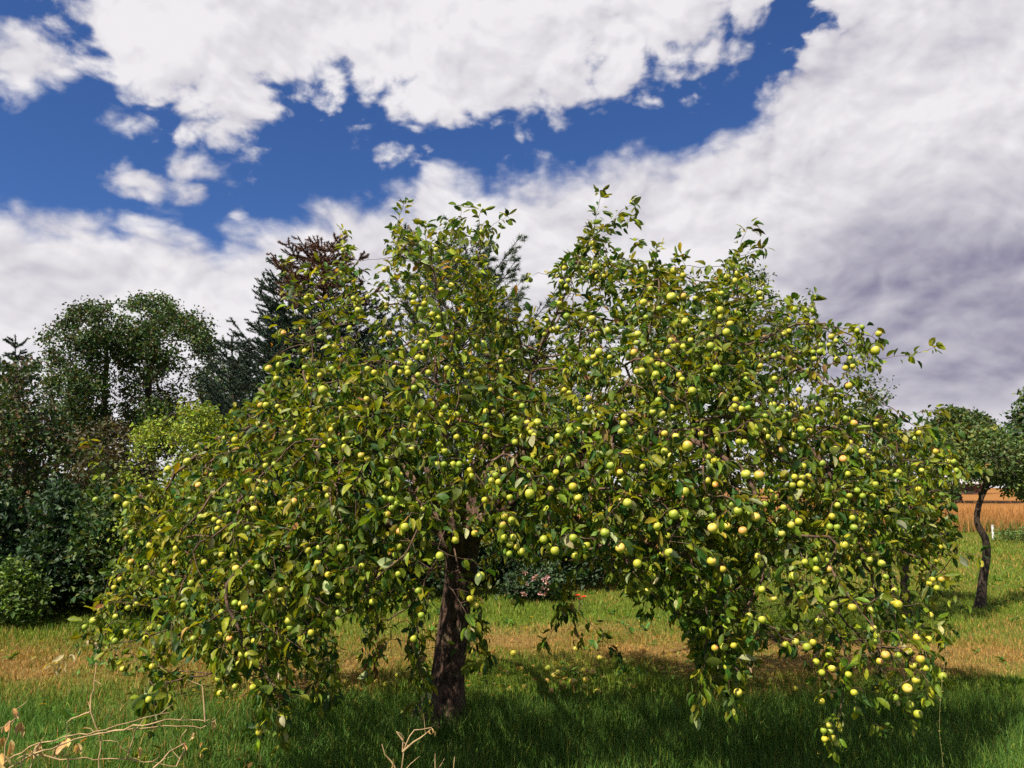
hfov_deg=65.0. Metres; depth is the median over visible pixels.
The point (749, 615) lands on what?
apple
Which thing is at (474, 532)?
apple
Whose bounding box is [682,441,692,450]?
apple
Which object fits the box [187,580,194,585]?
apple
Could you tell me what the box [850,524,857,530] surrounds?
apple
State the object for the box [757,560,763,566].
apple
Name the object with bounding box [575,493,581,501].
apple
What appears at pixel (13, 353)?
spruce
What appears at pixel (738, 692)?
apple
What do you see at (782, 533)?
apple
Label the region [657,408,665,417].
apple
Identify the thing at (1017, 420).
ragged tree
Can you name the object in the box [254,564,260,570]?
apple
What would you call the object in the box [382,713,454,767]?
dead weed
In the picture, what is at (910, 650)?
apple
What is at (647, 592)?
apple
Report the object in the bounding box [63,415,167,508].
shrub
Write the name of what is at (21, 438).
tall tree
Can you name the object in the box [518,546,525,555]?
apple
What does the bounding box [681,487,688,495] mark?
apple
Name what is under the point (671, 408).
apple
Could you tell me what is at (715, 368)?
apple
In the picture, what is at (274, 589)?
apple
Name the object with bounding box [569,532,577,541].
apple
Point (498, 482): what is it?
apple
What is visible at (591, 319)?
apple
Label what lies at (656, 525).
apple
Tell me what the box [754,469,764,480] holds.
apple
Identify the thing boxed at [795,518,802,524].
apple
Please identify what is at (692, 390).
apple
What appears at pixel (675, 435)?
apple
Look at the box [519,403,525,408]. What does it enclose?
apple
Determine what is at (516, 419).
apple
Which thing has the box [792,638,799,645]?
apple
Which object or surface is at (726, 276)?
apple
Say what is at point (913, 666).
apple
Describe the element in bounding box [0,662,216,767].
dead weed
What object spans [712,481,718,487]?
apple
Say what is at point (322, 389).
apple
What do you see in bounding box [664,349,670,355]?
apple
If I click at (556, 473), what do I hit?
apples
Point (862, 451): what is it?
apple
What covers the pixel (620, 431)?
apple
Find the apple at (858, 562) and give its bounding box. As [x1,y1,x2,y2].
[855,559,861,565]
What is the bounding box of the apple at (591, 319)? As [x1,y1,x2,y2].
[588,315,595,322]
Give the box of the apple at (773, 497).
[770,494,777,500]
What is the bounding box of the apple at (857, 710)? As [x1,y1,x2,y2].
[853,706,861,714]
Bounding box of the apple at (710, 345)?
[707,341,714,349]
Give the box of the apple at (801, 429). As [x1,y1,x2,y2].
[797,426,805,432]
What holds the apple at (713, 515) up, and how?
attached to the apple tree at (359, 504)
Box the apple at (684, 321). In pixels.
[681,318,688,325]
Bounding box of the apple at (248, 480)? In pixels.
[245,477,252,484]
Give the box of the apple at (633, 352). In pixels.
[630,349,637,355]
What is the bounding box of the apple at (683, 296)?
[680,293,686,299]
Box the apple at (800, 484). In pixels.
[797,481,804,487]
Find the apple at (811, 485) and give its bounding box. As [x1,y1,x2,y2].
[808,482,815,489]
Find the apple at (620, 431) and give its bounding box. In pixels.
[618,428,623,434]
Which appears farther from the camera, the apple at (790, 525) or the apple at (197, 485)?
the apple at (197, 485)
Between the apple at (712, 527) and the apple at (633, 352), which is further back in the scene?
the apple at (633, 352)
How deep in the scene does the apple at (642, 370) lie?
4.01 m
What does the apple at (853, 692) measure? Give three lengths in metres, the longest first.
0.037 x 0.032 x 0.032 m
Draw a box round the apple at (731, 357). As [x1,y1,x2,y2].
[729,355,734,360]
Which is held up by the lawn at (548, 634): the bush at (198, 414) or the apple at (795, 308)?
the bush at (198, 414)
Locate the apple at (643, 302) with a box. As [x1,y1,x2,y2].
[640,299,646,305]
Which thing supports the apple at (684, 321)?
attached to the apple tree at (359, 504)
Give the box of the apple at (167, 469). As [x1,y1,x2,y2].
[164,466,171,472]
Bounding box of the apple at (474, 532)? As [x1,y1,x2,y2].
[471,529,477,536]
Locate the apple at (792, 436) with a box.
[789,431,796,439]
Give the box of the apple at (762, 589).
[758,586,765,593]
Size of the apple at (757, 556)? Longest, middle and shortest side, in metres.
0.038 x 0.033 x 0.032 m
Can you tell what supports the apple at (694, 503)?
attached to the apple tree at (359, 504)
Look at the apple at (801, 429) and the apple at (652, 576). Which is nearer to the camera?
the apple at (652, 576)
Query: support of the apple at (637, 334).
attached to the apple tree at (359, 504)
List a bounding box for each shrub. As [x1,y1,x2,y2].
[0,481,36,564]
[0,554,60,627]
[1,471,97,608]
[51,463,156,614]
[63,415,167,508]
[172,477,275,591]
[270,491,391,601]
[370,511,486,596]
[476,459,685,591]
[988,526,1023,541]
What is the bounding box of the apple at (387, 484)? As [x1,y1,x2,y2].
[384,482,390,487]
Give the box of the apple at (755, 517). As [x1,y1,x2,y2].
[751,512,760,521]
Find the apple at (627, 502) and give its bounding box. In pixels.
[623,498,631,507]
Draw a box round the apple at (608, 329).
[605,326,611,333]
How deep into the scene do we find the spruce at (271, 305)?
12.79 m
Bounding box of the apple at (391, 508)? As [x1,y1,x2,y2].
[388,505,394,510]
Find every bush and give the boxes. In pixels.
[101,396,266,614]
[494,555,578,601]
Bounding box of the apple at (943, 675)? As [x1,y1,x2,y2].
[938,670,947,680]
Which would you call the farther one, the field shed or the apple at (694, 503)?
the field shed
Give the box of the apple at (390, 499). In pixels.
[387,496,393,502]
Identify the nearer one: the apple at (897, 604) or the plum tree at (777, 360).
the apple at (897, 604)
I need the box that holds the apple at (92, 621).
[89,617,96,624]
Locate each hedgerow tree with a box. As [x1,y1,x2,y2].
[922,404,974,430]
[932,422,1004,502]
[966,406,999,427]
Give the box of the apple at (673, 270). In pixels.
[670,266,677,274]
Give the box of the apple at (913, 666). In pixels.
[909,663,916,669]
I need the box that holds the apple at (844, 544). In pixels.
[840,540,848,548]
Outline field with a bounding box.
[18,488,1023,532]
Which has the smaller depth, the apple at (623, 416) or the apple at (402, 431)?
the apple at (402, 431)
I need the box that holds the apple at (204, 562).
[201,558,207,565]
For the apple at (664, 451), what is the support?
attached to the apple tree at (359, 504)
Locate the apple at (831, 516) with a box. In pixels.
[828,513,835,519]
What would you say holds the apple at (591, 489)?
attached to the apple tree at (359, 504)
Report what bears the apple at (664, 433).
attached to the apple tree at (359, 504)
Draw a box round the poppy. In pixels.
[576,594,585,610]
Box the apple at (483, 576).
[477,572,484,580]
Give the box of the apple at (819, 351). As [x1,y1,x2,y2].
[816,348,822,354]
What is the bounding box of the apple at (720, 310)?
[716,306,723,313]
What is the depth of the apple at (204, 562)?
3.99 m
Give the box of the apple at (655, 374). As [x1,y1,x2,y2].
[652,371,659,378]
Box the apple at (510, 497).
[507,493,512,500]
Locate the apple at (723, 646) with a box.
[720,642,727,650]
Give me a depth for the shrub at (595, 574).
12.58 m
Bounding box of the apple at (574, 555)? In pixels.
[570,551,577,559]
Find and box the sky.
[0,0,1023,487]
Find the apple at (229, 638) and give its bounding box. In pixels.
[226,635,232,642]
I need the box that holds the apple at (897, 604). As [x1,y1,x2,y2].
[893,600,902,608]
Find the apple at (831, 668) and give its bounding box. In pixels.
[828,663,835,671]
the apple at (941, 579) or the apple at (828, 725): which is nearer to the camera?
the apple at (828, 725)
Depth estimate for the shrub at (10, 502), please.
10.88 m
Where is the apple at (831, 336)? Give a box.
[828,333,834,339]
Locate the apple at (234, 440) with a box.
[231,436,238,443]
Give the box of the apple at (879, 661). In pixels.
[876,657,882,664]
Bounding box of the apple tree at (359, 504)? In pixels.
[43,184,995,766]
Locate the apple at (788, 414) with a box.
[786,412,791,417]
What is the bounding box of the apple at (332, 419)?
[328,414,335,422]
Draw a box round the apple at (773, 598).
[770,595,776,601]
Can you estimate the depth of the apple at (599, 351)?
4.18 m
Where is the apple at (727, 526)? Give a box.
[724,523,730,529]
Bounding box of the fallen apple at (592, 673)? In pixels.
[590,670,595,676]
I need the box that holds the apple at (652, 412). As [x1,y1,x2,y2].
[649,410,655,414]
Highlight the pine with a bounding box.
[337,214,620,511]
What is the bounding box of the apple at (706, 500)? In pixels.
[702,497,710,503]
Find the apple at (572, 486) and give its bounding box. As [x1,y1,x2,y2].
[569,483,576,490]
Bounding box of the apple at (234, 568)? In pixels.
[232,565,239,572]
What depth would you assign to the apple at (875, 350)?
4.82 m
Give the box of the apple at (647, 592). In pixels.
[644,588,650,594]
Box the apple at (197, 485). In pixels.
[195,482,200,488]
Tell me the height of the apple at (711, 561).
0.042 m
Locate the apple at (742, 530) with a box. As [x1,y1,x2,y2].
[738,525,746,534]
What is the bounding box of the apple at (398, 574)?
[395,571,401,577]
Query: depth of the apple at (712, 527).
3.60 m
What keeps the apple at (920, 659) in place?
attached to the apple tree at (359, 504)
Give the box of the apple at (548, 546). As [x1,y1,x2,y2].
[545,543,551,549]
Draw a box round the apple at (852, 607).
[848,602,856,611]
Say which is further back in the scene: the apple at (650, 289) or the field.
the field
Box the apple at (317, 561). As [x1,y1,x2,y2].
[314,559,320,566]
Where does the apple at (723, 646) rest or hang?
attached to the apple tree at (359, 504)
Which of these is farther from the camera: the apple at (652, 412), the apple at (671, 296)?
the apple at (671, 296)
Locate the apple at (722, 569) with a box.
[719,566,725,572]
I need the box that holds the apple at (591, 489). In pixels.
[588,486,594,492]
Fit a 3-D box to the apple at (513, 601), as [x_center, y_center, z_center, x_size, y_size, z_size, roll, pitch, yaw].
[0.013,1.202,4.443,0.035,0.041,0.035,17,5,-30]
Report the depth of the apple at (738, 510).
3.61 m
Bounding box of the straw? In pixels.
[682,499,1023,532]
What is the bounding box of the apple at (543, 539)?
[540,535,547,543]
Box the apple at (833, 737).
[828,734,835,741]
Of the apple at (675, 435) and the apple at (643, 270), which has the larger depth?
the apple at (643, 270)
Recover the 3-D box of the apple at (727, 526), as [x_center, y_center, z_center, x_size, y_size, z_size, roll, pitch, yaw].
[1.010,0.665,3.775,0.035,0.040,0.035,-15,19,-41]
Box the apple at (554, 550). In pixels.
[551,545,558,554]
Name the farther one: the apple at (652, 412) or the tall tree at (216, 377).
the tall tree at (216, 377)
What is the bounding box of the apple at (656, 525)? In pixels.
[653,522,660,529]
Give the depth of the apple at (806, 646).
3.58 m
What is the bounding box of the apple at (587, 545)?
[583,542,590,549]
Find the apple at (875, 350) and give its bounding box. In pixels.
[871,346,879,354]
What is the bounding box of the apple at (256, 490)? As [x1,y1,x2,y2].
[253,487,260,493]
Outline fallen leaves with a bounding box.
[1,599,1018,767]
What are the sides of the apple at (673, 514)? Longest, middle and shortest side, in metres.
0.051 x 0.044 x 0.044 m
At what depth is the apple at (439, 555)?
3.59 m
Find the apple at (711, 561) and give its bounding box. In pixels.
[707,556,716,565]
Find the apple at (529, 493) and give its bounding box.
[525,487,534,498]
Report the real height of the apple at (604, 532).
0.048 m
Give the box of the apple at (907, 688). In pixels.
[902,683,912,693]
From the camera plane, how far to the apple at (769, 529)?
3.76 m
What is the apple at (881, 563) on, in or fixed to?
attached to the apple tree at (359, 504)
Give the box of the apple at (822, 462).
[819,459,825,466]
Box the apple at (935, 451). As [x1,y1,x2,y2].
[932,448,938,454]
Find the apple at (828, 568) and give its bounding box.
[826,566,831,572]
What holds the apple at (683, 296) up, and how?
attached to the apple tree at (359, 504)
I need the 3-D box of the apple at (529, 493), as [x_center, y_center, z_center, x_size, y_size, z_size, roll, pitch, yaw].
[0.081,0.494,3.646,0.045,0.053,0.046,-4,-7,24]
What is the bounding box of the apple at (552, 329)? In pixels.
[549,326,555,332]
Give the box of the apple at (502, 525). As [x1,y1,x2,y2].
[498,521,506,529]
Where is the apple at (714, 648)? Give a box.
[711,645,717,651]
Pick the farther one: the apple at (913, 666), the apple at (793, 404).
the apple at (793, 404)
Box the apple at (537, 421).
[534,418,541,425]
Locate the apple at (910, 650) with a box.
[905,648,912,654]
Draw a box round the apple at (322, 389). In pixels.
[318,385,327,394]
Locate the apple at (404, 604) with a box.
[401,601,407,608]
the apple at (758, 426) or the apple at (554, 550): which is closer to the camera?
the apple at (554, 550)
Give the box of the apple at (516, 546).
[513,543,519,549]
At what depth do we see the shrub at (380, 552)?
11.52 m
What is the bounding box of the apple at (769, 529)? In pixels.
[767,526,773,532]
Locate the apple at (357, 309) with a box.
[355,307,360,312]
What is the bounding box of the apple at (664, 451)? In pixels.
[661,447,667,454]
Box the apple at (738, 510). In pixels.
[734,507,742,514]
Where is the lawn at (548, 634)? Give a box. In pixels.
[0,533,1023,767]
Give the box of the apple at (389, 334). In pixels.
[386,331,392,337]
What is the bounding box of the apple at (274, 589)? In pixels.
[272,586,277,592]
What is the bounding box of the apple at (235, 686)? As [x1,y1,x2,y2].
[232,683,238,689]
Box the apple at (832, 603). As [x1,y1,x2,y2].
[829,601,837,608]
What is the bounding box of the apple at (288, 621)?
[285,617,292,624]
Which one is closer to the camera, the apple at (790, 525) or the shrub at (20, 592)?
the apple at (790, 525)
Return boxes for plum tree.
[618,260,882,625]
[825,369,967,613]
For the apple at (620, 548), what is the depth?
3.59 m
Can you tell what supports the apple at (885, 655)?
attached to the apple tree at (359, 504)
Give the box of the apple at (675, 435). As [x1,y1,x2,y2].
[672,431,679,438]
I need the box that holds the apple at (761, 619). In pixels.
[758,615,765,623]
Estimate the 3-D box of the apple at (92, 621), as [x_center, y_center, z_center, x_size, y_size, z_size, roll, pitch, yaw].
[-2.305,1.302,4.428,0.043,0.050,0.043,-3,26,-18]
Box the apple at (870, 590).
[867,588,873,593]
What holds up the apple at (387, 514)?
attached to the apple tree at (359, 504)
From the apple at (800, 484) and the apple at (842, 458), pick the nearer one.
the apple at (800, 484)
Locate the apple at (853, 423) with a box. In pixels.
[850,419,857,426]
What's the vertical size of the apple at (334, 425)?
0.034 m
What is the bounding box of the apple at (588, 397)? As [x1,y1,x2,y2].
[585,395,591,401]
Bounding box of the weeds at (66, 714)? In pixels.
[2,575,1023,767]
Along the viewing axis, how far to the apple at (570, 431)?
3.85 m
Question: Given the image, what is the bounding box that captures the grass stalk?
[938,656,946,767]
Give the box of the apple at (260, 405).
[257,402,262,408]
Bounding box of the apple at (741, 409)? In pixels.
[738,406,744,411]
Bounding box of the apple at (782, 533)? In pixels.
[778,529,785,537]
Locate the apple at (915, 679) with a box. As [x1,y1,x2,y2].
[911,675,919,684]
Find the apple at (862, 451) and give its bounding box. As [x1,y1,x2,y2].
[859,448,866,454]
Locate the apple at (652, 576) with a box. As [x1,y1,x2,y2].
[649,573,655,579]
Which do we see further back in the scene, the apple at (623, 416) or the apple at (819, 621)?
the apple at (623, 416)
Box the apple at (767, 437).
[764,434,770,440]
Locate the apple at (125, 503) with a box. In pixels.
[123,501,130,508]
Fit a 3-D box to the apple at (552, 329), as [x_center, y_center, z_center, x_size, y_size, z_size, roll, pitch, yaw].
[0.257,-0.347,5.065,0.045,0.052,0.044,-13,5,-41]
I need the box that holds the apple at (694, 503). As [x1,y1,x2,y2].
[691,500,698,507]
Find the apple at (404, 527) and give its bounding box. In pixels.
[400,521,408,531]
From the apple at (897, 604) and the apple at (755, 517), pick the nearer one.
the apple at (755, 517)
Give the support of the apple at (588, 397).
attached to the apple tree at (359, 504)
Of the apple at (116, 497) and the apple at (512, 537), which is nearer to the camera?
the apple at (512, 537)
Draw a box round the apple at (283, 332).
[281,330,286,335]
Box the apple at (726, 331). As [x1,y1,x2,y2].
[722,328,730,335]
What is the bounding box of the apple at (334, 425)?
[331,422,337,428]
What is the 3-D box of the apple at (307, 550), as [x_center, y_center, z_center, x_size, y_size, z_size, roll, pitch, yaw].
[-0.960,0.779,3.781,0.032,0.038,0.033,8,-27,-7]
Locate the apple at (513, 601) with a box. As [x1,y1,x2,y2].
[511,598,516,604]
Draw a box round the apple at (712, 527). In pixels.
[708,523,717,532]
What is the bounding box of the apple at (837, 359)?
[834,356,840,361]
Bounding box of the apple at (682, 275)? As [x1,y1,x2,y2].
[680,272,685,278]
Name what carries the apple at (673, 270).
attached to the apple tree at (359, 504)
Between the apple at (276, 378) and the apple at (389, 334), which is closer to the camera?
the apple at (389, 334)
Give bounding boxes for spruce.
[0,334,57,525]
[161,333,261,477]
[172,232,462,569]
[216,254,339,485]
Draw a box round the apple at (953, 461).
[951,458,956,464]
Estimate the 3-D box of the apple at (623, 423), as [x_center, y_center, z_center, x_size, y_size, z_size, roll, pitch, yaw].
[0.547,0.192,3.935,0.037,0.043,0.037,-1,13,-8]
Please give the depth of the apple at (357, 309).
4.54 m
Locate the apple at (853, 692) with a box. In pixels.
[850,689,857,695]
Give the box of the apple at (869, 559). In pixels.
[865,556,872,563]
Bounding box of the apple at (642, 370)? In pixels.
[639,367,645,374]
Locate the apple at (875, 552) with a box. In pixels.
[872,550,879,557]
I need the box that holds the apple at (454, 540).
[451,536,458,543]
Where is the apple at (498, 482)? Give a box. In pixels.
[495,479,501,485]
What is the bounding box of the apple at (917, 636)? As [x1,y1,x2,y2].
[913,634,920,640]
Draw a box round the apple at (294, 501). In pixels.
[290,497,297,505]
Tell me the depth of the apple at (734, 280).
4.67 m
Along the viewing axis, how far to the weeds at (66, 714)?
7.34 m
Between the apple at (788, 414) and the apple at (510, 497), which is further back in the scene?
the apple at (788, 414)
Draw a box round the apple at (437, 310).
[434,308,439,313]
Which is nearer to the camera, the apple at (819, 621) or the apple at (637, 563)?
the apple at (637, 563)
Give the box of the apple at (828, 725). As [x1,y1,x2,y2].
[825,722,831,728]
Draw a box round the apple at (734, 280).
[731,278,737,283]
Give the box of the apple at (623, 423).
[620,420,626,427]
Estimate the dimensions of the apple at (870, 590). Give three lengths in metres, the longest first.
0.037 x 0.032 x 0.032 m
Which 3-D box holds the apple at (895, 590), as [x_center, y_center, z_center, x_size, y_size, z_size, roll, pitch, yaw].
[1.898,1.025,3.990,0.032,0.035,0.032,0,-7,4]
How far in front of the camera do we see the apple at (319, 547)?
3.76 m
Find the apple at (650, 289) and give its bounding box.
[647,286,652,292]
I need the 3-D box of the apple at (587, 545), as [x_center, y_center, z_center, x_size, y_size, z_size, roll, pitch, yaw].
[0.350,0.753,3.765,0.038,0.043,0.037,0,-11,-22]
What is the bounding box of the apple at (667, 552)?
[664,548,671,557]
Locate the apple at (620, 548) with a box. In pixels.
[615,543,625,552]
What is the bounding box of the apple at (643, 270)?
[640,266,646,273]
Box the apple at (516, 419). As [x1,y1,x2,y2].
[513,414,520,422]
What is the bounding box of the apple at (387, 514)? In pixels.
[384,511,390,517]
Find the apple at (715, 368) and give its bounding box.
[712,364,719,371]
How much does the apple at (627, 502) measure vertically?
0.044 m
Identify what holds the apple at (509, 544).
attached to the apple tree at (359, 504)
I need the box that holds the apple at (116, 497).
[112,494,120,501]
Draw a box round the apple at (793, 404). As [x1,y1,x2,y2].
[790,402,796,407]
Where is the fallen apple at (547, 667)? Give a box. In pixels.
[545,664,550,671]
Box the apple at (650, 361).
[646,358,653,364]
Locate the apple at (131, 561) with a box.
[128,559,134,564]
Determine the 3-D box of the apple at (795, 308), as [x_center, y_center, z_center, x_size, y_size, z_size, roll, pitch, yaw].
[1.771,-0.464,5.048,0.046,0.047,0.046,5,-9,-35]
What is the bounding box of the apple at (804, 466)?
[800,462,806,469]
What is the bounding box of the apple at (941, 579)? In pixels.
[938,576,944,582]
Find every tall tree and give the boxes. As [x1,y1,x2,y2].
[0,352,135,526]
[28,295,138,470]
[105,289,227,479]
[197,353,257,437]
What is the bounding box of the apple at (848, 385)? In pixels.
[845,382,852,388]
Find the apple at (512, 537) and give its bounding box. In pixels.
[509,534,516,540]
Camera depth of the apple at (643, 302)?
4.42 m
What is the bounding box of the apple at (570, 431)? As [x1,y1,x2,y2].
[564,426,573,435]
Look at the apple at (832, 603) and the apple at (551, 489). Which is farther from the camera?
the apple at (551, 489)
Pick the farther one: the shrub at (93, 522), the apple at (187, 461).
the shrub at (93, 522)
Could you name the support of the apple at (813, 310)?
attached to the apple tree at (359, 504)
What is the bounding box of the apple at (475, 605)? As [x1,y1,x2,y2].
[472,601,478,608]
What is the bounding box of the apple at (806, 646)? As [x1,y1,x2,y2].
[802,643,810,650]
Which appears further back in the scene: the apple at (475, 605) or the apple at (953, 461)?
the apple at (953, 461)
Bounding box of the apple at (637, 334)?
[634,331,641,337]
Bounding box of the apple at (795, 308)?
[790,306,797,313]
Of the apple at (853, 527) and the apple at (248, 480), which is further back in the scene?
the apple at (248, 480)
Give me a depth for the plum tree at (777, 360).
8.12 m
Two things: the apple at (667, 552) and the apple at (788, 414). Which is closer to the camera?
the apple at (667, 552)
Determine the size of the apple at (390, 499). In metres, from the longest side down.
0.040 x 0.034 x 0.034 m
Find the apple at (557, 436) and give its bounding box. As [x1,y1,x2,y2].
[555,433,560,439]
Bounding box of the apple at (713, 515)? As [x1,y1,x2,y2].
[709,512,716,519]
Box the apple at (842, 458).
[839,455,846,462]
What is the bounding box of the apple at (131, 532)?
[128,528,135,535]
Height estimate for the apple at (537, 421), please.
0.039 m
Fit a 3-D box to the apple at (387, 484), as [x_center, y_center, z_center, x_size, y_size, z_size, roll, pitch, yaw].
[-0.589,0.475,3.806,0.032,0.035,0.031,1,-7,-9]
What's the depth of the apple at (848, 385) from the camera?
4.61 m
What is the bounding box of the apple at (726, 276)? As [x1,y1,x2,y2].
[724,274,729,279]
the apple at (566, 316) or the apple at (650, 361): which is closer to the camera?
the apple at (650, 361)
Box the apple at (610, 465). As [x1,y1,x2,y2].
[606,460,614,469]
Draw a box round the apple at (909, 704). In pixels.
[906,701,913,708]
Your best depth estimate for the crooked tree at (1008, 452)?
10.54 m
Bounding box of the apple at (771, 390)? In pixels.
[768,388,774,393]
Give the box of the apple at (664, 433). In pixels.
[661,431,667,436]
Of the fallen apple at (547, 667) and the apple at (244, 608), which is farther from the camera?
the fallen apple at (547, 667)
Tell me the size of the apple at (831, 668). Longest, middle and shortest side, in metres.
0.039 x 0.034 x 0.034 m
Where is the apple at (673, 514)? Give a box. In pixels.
[669,508,678,519]
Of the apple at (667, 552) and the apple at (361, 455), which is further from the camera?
the apple at (361, 455)
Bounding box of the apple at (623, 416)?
[621,413,626,419]
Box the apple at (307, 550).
[304,546,310,553]
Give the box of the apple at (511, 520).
[507,517,514,524]
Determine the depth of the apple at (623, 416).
3.95 m
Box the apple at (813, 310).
[810,308,816,313]
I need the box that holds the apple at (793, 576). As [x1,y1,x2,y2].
[789,571,797,580]
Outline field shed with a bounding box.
[898,475,982,494]
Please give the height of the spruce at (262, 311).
5.732 m
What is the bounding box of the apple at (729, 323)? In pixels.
[726,321,733,326]
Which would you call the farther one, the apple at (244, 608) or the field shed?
the field shed
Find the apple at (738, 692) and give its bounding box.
[734,687,742,696]
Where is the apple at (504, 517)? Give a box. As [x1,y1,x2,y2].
[500,513,507,520]
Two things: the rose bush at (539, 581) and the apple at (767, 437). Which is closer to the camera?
the apple at (767, 437)
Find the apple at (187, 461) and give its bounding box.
[183,458,191,465]
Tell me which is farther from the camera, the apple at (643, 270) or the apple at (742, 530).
the apple at (643, 270)
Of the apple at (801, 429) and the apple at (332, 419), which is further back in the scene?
the apple at (332, 419)
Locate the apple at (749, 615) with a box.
[745,613,752,620]
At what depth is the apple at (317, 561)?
3.74 m
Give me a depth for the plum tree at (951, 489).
9.90 m
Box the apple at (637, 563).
[633,559,641,567]
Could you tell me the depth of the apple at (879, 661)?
3.70 m
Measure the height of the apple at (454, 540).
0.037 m
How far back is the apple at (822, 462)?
4.06 m
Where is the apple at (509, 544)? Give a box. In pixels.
[506,541,513,547]
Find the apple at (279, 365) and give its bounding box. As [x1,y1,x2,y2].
[276,362,283,368]
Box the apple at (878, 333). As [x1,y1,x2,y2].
[875,331,881,336]
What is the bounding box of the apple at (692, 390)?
[688,387,696,394]
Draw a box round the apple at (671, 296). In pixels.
[667,291,676,301]
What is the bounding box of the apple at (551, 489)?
[548,486,553,492]
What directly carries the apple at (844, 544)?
attached to the apple tree at (359, 504)
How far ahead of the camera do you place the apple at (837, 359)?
4.67 m
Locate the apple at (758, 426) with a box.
[754,421,762,430]
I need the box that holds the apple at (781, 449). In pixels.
[778,446,785,453]
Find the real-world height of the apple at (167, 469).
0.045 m
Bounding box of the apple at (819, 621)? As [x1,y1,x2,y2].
[815,618,823,624]
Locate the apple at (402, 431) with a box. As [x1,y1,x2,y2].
[399,428,406,434]
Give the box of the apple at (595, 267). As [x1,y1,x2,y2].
[592,264,598,270]
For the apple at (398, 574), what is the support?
attached to the apple tree at (359, 504)
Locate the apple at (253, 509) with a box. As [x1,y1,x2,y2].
[250,504,257,512]
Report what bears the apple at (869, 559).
attached to the apple tree at (359, 504)
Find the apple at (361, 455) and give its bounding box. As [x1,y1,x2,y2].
[358,452,364,458]
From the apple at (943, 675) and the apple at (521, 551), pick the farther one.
the apple at (943, 675)
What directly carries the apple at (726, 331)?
attached to the apple tree at (359, 504)
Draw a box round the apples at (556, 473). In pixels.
[82,247,958,746]
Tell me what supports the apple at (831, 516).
attached to the apple tree at (359, 504)
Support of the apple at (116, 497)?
attached to the apple tree at (359, 504)
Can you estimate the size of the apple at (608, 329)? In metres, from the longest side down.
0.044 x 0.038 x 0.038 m
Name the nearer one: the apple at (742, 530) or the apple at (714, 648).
the apple at (742, 530)
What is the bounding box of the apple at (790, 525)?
[787,522,794,528]
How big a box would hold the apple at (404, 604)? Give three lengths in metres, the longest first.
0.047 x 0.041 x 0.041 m
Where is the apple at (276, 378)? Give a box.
[273,376,279,381]
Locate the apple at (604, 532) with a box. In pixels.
[600,527,609,537]
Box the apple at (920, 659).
[916,655,924,663]
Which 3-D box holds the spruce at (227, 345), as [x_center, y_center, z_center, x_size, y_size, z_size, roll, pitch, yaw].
[-5.246,1.312,15.497,2.897,4.602,2.749,0,-7,0]
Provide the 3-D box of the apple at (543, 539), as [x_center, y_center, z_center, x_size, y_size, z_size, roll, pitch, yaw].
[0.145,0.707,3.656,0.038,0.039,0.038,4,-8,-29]
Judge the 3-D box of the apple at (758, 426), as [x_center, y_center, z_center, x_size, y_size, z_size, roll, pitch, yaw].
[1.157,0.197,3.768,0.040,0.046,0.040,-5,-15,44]
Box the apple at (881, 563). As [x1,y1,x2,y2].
[877,559,885,566]
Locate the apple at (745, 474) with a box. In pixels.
[741,468,750,478]
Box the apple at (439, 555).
[436,552,443,559]
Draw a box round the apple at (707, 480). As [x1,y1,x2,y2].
[705,477,710,483]
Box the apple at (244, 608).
[241,605,247,611]
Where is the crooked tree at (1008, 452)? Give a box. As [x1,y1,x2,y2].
[953,423,1023,608]
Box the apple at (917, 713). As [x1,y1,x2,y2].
[913,709,922,718]
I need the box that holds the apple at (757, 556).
[754,553,760,559]
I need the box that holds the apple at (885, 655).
[881,651,890,659]
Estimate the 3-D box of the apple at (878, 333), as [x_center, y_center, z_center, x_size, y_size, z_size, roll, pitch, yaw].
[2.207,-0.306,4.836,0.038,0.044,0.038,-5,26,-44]
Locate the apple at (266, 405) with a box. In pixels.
[263,402,269,408]
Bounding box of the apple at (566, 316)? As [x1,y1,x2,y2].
[563,313,569,319]
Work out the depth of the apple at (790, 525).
3.78 m
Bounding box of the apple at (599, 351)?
[595,347,602,355]
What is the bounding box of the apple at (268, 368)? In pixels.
[265,365,272,372]
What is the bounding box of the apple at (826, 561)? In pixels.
[823,557,829,563]
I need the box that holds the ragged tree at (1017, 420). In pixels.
[987,387,1023,501]
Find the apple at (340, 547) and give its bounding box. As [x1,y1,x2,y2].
[337,544,344,551]
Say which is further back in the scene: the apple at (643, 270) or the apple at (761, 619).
the apple at (643, 270)
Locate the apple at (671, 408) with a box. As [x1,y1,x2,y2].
[668,404,674,411]
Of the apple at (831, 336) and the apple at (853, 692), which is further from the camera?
the apple at (831, 336)
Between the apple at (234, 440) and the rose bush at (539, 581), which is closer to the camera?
the apple at (234, 440)
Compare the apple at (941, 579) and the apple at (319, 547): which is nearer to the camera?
the apple at (319, 547)
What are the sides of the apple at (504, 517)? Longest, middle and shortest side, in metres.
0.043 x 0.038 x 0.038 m
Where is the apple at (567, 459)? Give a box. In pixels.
[564,454,571,463]
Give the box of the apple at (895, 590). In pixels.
[891,587,897,593]
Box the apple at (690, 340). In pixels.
[688,336,693,342]
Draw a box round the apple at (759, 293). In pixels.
[756,290,762,296]
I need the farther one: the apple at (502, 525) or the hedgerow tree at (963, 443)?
the hedgerow tree at (963, 443)
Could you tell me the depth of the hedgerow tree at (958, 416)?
92.94 m
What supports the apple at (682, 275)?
attached to the apple tree at (359, 504)
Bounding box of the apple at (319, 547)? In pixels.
[316,545,322,550]
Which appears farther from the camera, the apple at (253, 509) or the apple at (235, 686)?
the apple at (253, 509)
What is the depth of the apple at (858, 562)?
3.90 m
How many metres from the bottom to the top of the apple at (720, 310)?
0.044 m

